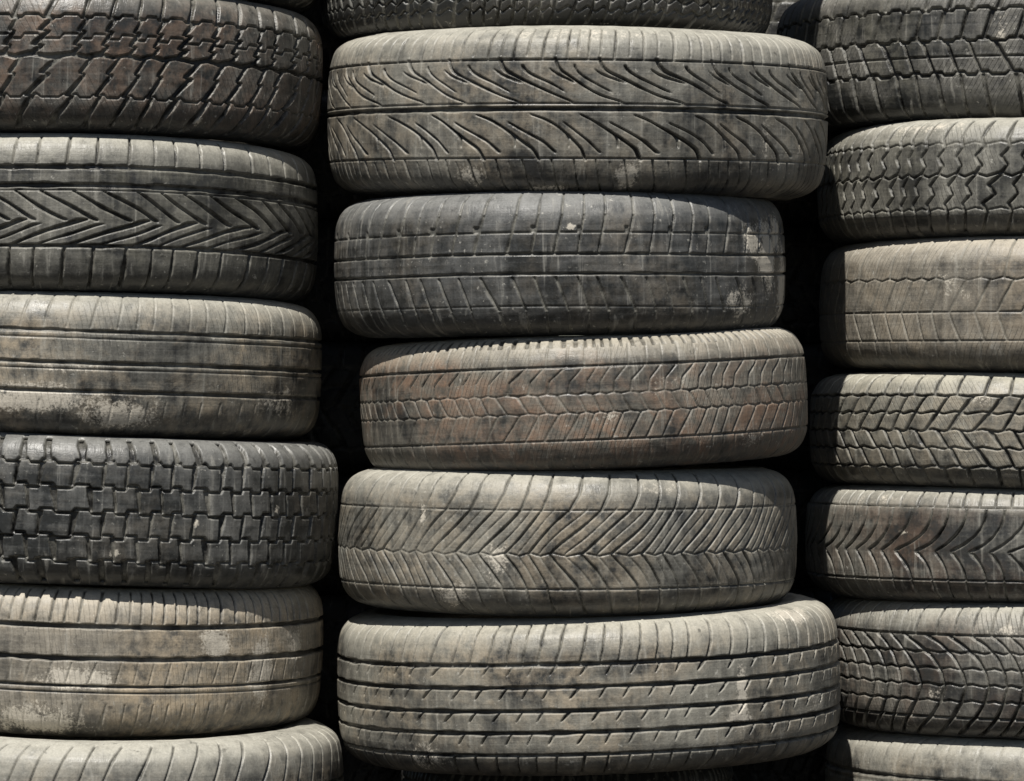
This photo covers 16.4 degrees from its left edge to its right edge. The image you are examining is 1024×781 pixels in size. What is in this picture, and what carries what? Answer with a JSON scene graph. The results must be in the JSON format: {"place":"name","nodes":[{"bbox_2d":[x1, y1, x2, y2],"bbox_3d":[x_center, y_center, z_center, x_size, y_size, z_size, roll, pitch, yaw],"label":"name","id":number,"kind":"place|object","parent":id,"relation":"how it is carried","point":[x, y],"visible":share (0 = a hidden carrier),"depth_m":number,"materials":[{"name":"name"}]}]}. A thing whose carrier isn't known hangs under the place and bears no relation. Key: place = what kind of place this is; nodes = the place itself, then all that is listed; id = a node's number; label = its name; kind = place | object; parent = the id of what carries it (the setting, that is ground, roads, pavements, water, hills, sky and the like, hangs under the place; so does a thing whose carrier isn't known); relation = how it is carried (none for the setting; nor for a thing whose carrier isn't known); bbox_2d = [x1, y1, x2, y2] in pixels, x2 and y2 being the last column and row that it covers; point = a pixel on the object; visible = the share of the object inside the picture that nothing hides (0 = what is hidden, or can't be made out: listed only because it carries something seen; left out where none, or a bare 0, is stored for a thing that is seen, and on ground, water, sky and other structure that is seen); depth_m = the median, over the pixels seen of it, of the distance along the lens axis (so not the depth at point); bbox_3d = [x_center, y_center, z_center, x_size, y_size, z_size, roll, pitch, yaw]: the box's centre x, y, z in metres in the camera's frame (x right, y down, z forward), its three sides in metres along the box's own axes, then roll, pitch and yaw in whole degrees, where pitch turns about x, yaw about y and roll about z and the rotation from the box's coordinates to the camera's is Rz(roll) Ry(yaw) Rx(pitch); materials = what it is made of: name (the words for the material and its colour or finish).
{"place":"outdoors","nodes":[
{"label":"outdoors","id":0,"kind":"place"},
{"bbox_2d":[0,717,343,780],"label":"tyre","id":1,"kind":"object","parent":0,"point":[306,749],"visible":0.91,"depth_m":4.64,"materials":[{"name":"rubber"}]},
{"bbox_2d":[0,583,323,736],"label":"tyre","id":2,"kind":"object","parent":1,"relation":"on","point":[101,661],"visible":0.91,"depth_m":4.71,"materials":[{"name":"rubber"}]},
{"bbox_2d":[0,432,337,588],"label":"tyre","id":3,"kind":"object","parent":2,"relation":"on","point":[162,512],"visible":1,"depth_m":4.69,"materials":[{"name":"rubber"}]},
{"bbox_2d":[0,290,321,439],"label":"tyre","id":4,"kind":"object","parent":3,"relation":"on","point":[174,366],"visible":1,"depth_m":4.70,"materials":[{"name":"rubber"}]},
{"bbox_2d":[0,132,317,302],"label":"tyre","id":5,"kind":"object","parent":4,"relation":"on","point":[94,212],"visible":0.98,"depth_m":4.70,"materials":[{"name":"rubber"}]},
{"bbox_2d":[0,0,322,152],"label":"tyre","id":6,"kind":"object","parent":5,"relation":"on","point":[241,72],"visible":0.96,"depth_m":4.70,"materials":[{"name":"rubber"}]},
{"bbox_2d":[243,0,316,14],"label":"tyre","id":7,"kind":"object","parent":6,"relation":"on","point":[300,7],"visible":0.19,"depth_m":4.94,"materials":[{"name":"rubber"}]},
{"bbox_2d":[310,473,354,595],"bbox_3d":[-0.261,0.216,5.649,0.651,0.202,0.650,0,0,4],"label":"tyre","id":8,"kind":"object","parent":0,"point":[330,583],"depth_m":5.33,"materials":[{"name":"rubber"}]},
{"bbox_2d":[297,342,395,473],"bbox_3d":[-0.246,0.026,5.630,0.651,0.202,0.650,0,0,16],"label":"tyre","id":9,"kind":"object","parent":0,"point":[336,429],"visible":0.05,"depth_m":5.31,"materials":[{"name":"rubber"}]},
{"bbox_2d":[324,724,403,780],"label":"tyre","id":10,"kind":"object","parent":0,"point":[355,769],"visible":0.01,"depth_m":5.33,"materials":[{"name":"rubber"}]},
{"bbox_2d":[402,766,733,780],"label":"tyre","id":11,"kind":"object","parent":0,"point":[720,774],"visible":0.16,"depth_m":4.95,"materials":[{"name":"rubber"}]},
{"bbox_2d":[337,593,840,775],"bbox_3d":[0.107,0.404,5.000,0.705,0.213,0.707,-2,0,0],"label":"tyre","id":12,"kind":"object","parent":11,"relation":"on","point":[448,693],"visible":0.97,"depth_m":4.70,"materials":[{"name":"rubber"}]},
{"bbox_2d":[338,464,796,616],"bbox_3d":[0.077,0.203,4.970,0.639,0.198,0.638,0,0,0],"label":"tyre","id":13,"kind":"object","parent":12,"relation":"on","point":[680,539],"visible":0.98,"depth_m":4.70,"materials":[{"name":"rubber"}]},
{"bbox_2d":[359,327,807,470],"bbox_3d":[0.100,0.014,4.962,0.622,0.185,0.621,-3,0,0],"label":"tyre","id":14,"kind":"object","parent":13,"relation":"on","point":[564,403],"visible":0.98,"depth_m":4.69,"materials":[{"name":"rubber"}]},
{"bbox_2d":[334,190,785,337],"bbox_3d":[0.066,-0.172,4.960,0.628,0.199,0.625,-1,1,0],"label":"tyre","id":15,"kind":"object","parent":14,"relation":"on","point":[540,263],"visible":0.97,"depth_m":4.69,"materials":[{"name":"rubber"}]},
{"bbox_2d":[327,25,827,200],"bbox_3d":[0.092,-0.382,5.000,0.701,0.228,0.702,0,2,0],"label":"tyre","id":16,"kind":"object","parent":15,"relation":"on","point":[576,108],"visible":0.94,"depth_m":4.70,"materials":[{"name":"rubber"}]},
{"bbox_2d":[320,0,772,43],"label":"tyre","id":17,"kind":"object","parent":16,"relation":"on","point":[344,21],"visible":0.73,"depth_m":4.81,"materials":[{"name":"rubber"}]},
{"bbox_2d":[732,720,844,780],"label":"tyre","id":18,"kind":"object","parent":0,"point":[809,766],"visible":0.01,"depth_m":5.53,"materials":[{"name":"rubber"}]},
{"bbox_2d":[825,723,1023,780],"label":"tyre","id":19,"kind":"object","parent":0,"point":[854,753],"visible":0.74,"depth_m":4.96,"materials":[{"name":"rubber"}]},
{"bbox_2d":[827,595,1023,739],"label":"tyre","id":20,"kind":"object","parent":19,"relation":"on","point":[948,669],"visible":0.81,"depth_m":4.93,"materials":[{"name":"rubber"}]},
{"bbox_2d":[805,484,1023,602],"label":"tyre","id":21,"kind":"object","parent":20,"relation":"on","point":[916,543],"visible":0.98,"depth_m":4.94,"materials":[{"name":"rubber"}]},
{"bbox_2d":[809,372,1023,489],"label":"tyre","id":22,"kind":"object","parent":21,"relation":"on","point":[947,429],"visible":1,"depth_m":4.94,"materials":[{"name":"rubber"}]},
{"bbox_2d":[819,236,1023,372],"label":"tyre","id":23,"kind":"object","parent":22,"relation":"on","point":[946,304],"visible":1,"depth_m":4.94,"materials":[{"name":"rubber"}]},
{"bbox_2d":[817,117,1023,245],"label":"tyre","id":24,"kind":"object","parent":23,"relation":"on","point":[964,177],"visible":0.91,"depth_m":4.94,"materials":[{"name":"rubber"}]},
{"bbox_2d":[777,0,1023,142],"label":"tyre","id":25,"kind":"object","parent":24,"relation":"on","point":[889,61],"visible":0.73,"depth_m":4.97,"materials":[{"name":"rubber"}]},
{"bbox_3d":[0.433,-0.354,5.830,0.652,0.202,0.650,0,0,-14],"label":"tyre","id":26,"kind":"object","parent":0,"visible":0},
{"bbox_2d":[765,0,798,34],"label":"tyre","id":27,"kind":"object","parent":26,"relation":"on","point":[779,7],"visible":0.01,"depth_m":5.53,"materials":[{"name":"rubber"}]}
]}

